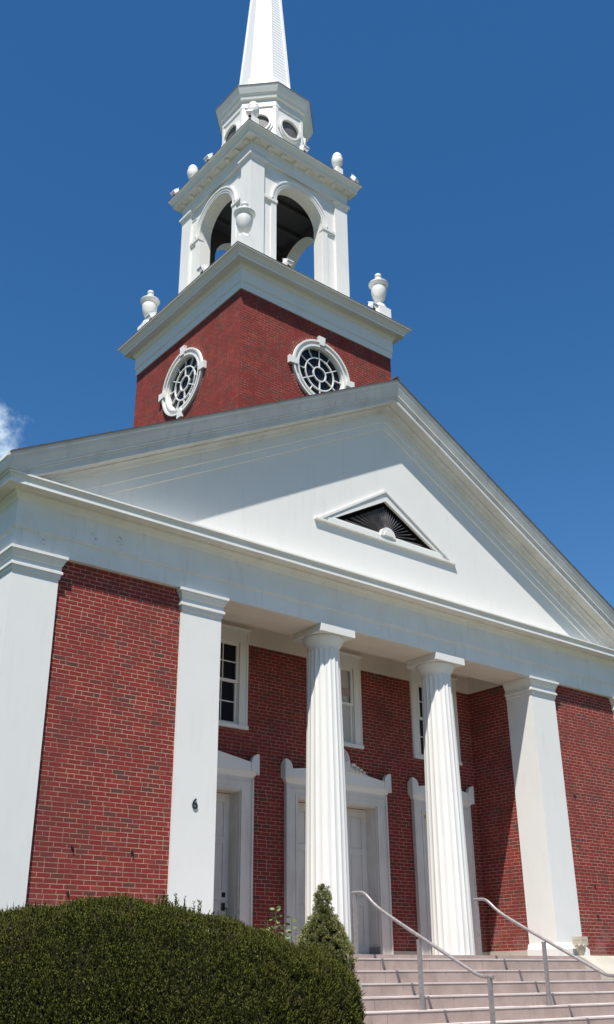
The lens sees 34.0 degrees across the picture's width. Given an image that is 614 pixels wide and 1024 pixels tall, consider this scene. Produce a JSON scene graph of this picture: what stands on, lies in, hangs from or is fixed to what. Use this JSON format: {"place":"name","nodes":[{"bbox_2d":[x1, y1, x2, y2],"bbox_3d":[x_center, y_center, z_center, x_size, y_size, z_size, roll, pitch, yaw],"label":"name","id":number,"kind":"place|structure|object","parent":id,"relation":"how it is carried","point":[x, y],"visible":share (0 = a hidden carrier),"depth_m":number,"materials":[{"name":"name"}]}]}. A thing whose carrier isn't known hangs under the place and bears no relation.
{"place":"outdoors","nodes":[
{"label":"outdoors","id":0,"kind":"place"},
{"bbox_2d":[0,0,613,607],"label":"sky","id":1,"kind":"structure","parent":0,"point":[477,136],"materials":[{"name":"blue"}]},
{"bbox_3d":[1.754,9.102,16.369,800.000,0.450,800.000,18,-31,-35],"label":"ground","id":2,"kind":"structure","parent":0,"visible":0},
{"bbox_2d":[0,890,366,1023],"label":"yew hedge","id":3,"kind":"object","parent":2,"relation":"on","point":[113,963],"visible":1,"depth_m":8.30,"materials":[{"name":"green plant"}]},
{"bbox_2d":[263,906,296,942],"bbox_3d":[-0.332,5.636,11.718,0.452,1.948,0.198,-2,-25,2],"label":"sapling","id":4,"kind":"object","parent":2,"relation":"on","point":[281,927],"visible":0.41,"depth_m":12.04,"materials":[{"name":"green plant"}]},
{"bbox_2d":[0,0,613,958],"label":"brick church","id":5,"kind":"structure","parent":2,"relation":"on","point":[300,596],"depth_m":19.62,"materials":[{"name":"red brick"}]},
{"bbox_2d":[146,312,156,319],"bbox_3d":[-4.022,-5.007,25.892,0.218,0.355,0.189,18,-31,-35],"label":"floodlight","id":6,"kind":"object","parent":5,"relation":"attached to","point":[149,316],"visible":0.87,"depth_m":25.85,"materials":[{"name":"white metal"}]},
{"bbox_2d":[170,188,178,195],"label":"floodlight","id":7,"kind":"object","parent":5,"relation":"attached to","point":[173,192],"visible":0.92,"depth_m":28.75,"materials":[{"name":"white metal"}]},
{"bbox_2d":[158,343,206,420],"bbox_3d":[-2.977,-3.120,24.217,0.185,2.000,2.000,18,-31,-35],"label":"round window","id":8,"kind":"structure","parent":5,"relation":"in","point":[182,382],"depth_m":24.30,"materials":[{"name":"white paint"}]},
{"bbox_2d":[197,264,208,273],"bbox_3d":[-2.515,-5.819,24.181,0.218,0.355,0.189,18,-31,-35],"label":"floodlight","id":9,"kind":"object","parent":5,"relation":"attached to","point":[201,268],"visible":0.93,"depth_m":24.14,"materials":[{"name":"white metal"}]},
{"bbox_2d":[204,153,212,161],"bbox_3d":[-2.709,-9.715,27.593,0.195,0.382,0.189,18,-31,-35],"label":"floodlight","id":10,"kind":"object","parent":5,"relation":"attached to","point":[208,157],"visible":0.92,"depth_m":27.54,"materials":[{"name":"white metal"}]},
{"bbox_2d":[218,623,251,730],"bbox_3d":[-1.747,3.032,18.805,1.540,1.955,0.261,18,-31,-35],"label":"window","id":11,"kind":"structure","parent":5,"relation":"in","point":[234,651],"depth_m":19.00,"materials":[{"name":"white paint"}]},
{"bbox_2d":[213,750,259,938],"bbox_3d":[-1.730,5.883,17.494,1.867,3.440,0.474,18,-31,-35],"label":"doorway","id":12,"kind":"structure","parent":5,"relation":"in","point":[234,828],"depth_m":17.92,"materials":[{"name":"paint"}]},
{"bbox_2d":[246,109,253,118],"bbox_3d":[-1.499,-10.435,26.349,0.189,0.355,0.218,-3,-25,5],"label":"floodlight","id":13,"kind":"object","parent":5,"relation":"attached to","point":[249,113],"visible":1,"depth_m":26.27,"materials":[{"name":"white metal"}]},
{"bbox_2d":[282,258,293,266],"bbox_3d":[-0.453,-5.928,23.992,0.189,0.355,0.218,18,-31,-35],"label":"floodlight","id":14,"kind":"object","parent":5,"relation":"attached to","point":[288,262],"visible":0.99,"depth_m":23.95,"materials":[{"name":"white metal"}]},
{"bbox_2d":[299,145,309,151],"bbox_3d":[-0.075,-9.845,27.326,0.189,0.344,0.228,18,-31,-35],"label":"floodlight","id":15,"kind":"object","parent":5,"relation":"attached to","point":[304,148],"visible":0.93,"depth_m":27.28,"materials":[{"name":"white metal"}]},
{"bbox_2d":[288,335,354,395],"bbox_3d":[0.322,-3.294,23.914,2.000,2.000,0.185,18,-31,-35],"label":"round window","id":16,"kind":"structure","parent":5,"relation":"in","point":[317,366],"depth_m":24.00,"materials":[{"name":"white paint"}]},
{"bbox_2d":[306,651,363,749],"bbox_3d":[0.505,3.783,20.466,1.540,1.955,0.261,18,-31,-35],"label":"window","id":17,"kind":"structure","parent":5,"relation":"in","point":[350,672],"depth_m":20.69,"materials":[{"name":"white paint"}]},
{"bbox_2d":[281,749,393,954],"bbox_3d":[0.538,6.457,19.213,2.731,3.810,0.529,18,-31,-35],"label":"doorway","id":18,"kind":"structure","parent":5,"relation":"in","point":[367,828],"depth_m":19.41,"materials":[{"name":"paint"}]},
{"bbox_2d":[350,174,358,182],"bbox_3d":[1.353,-9.385,28.404,0.183,0.394,0.189,-15,-28,28],"label":"floodlight","id":19,"kind":"object","parent":5,"relation":"attached to","point":[353,178],"visible":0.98,"depth_m":28.35,"materials":[{"name":"white metal"}]},
{"bbox_2d":[368,301,378,309],"bbox_3d":[1.689,-5.224,25.549,0.189,0.355,0.218,18,-31,-35],"label":"floodlight","id":20,"kind":"object","parent":5,"relation":"attached to","point":[374,305],"visible":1,"depth_m":25.50,"materials":[{"name":"white metal"}]},
{"bbox_2d":[408,668,462,765],"bbox_3d":[2.758,4.534,22.127,1.540,1.955,0.261,18,-31,-35],"label":"window","id":21,"kind":"structure","parent":5,"relation":"in","point":[415,686],"depth_m":21.87,"materials":[{"name":"white paint"}]},
{"bbox_2d":[407,777,477,954],"bbox_3d":[2.774,7.384,20.816,1.867,3.440,0.474,18,-31,-35],"label":"doorway","id":22,"kind":"structure","parent":5,"relation":"in","point":[416,792],"depth_m":20.66,"materials":[{"name":"paint"}]},
{"bbox_2d":[296,882,358,972],"bbox_3d":[0.208,5.557,11.748,0.810,2.305,0.800,18,-31,-35],"label":"dwarf spruce","id":23,"kind":"object","parent":2,"relation":"on","point":[324,926],"visible":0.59,"depth_m":11.87,"materials":[{"name":"green plant"}]},
{"bbox_2d":[347,958,613,1023],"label":"stone steps","id":24,"kind":"structure","parent":2,"relation":"on","point":[455,993],"depth_m":16.13,"materials":[{"name":"stone"}]},
{"bbox_2d":[351,891,495,1023],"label":"handrail","id":25,"kind":"object","parent":24,"relation":"on","point":[489,978],"visible":0.99,"depth_m":14.96,"materials":[{"name":"metal"}]},
{"bbox_2d":[473,898,613,1005],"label":"handrail","id":26,"kind":"object","parent":24,"relation":"on","point":[545,964],"visible":1,"depth_m":16.77,"materials":[{"name":"metal"}]},
{"bbox_2d":[577,955,613,979],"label":"cheek wall","id":27,"kind":"structure","parent":2,"relation":"on","point":[604,964],"depth_m":19.01,"materials":[{"name":"beige stone"}]},
{"bbox_2d":[572,936,587,955],"bbox_3d":[5.322,8.446,19.527,0.226,0.342,0.226,18,-31,-35],"label":"stone planter","id":28,"kind":"object","parent":27,"relation":"on","point":[580,943],"visible":0.98,"depth_m":19.47,"materials":[{"name":"beige stone"}]}
]}

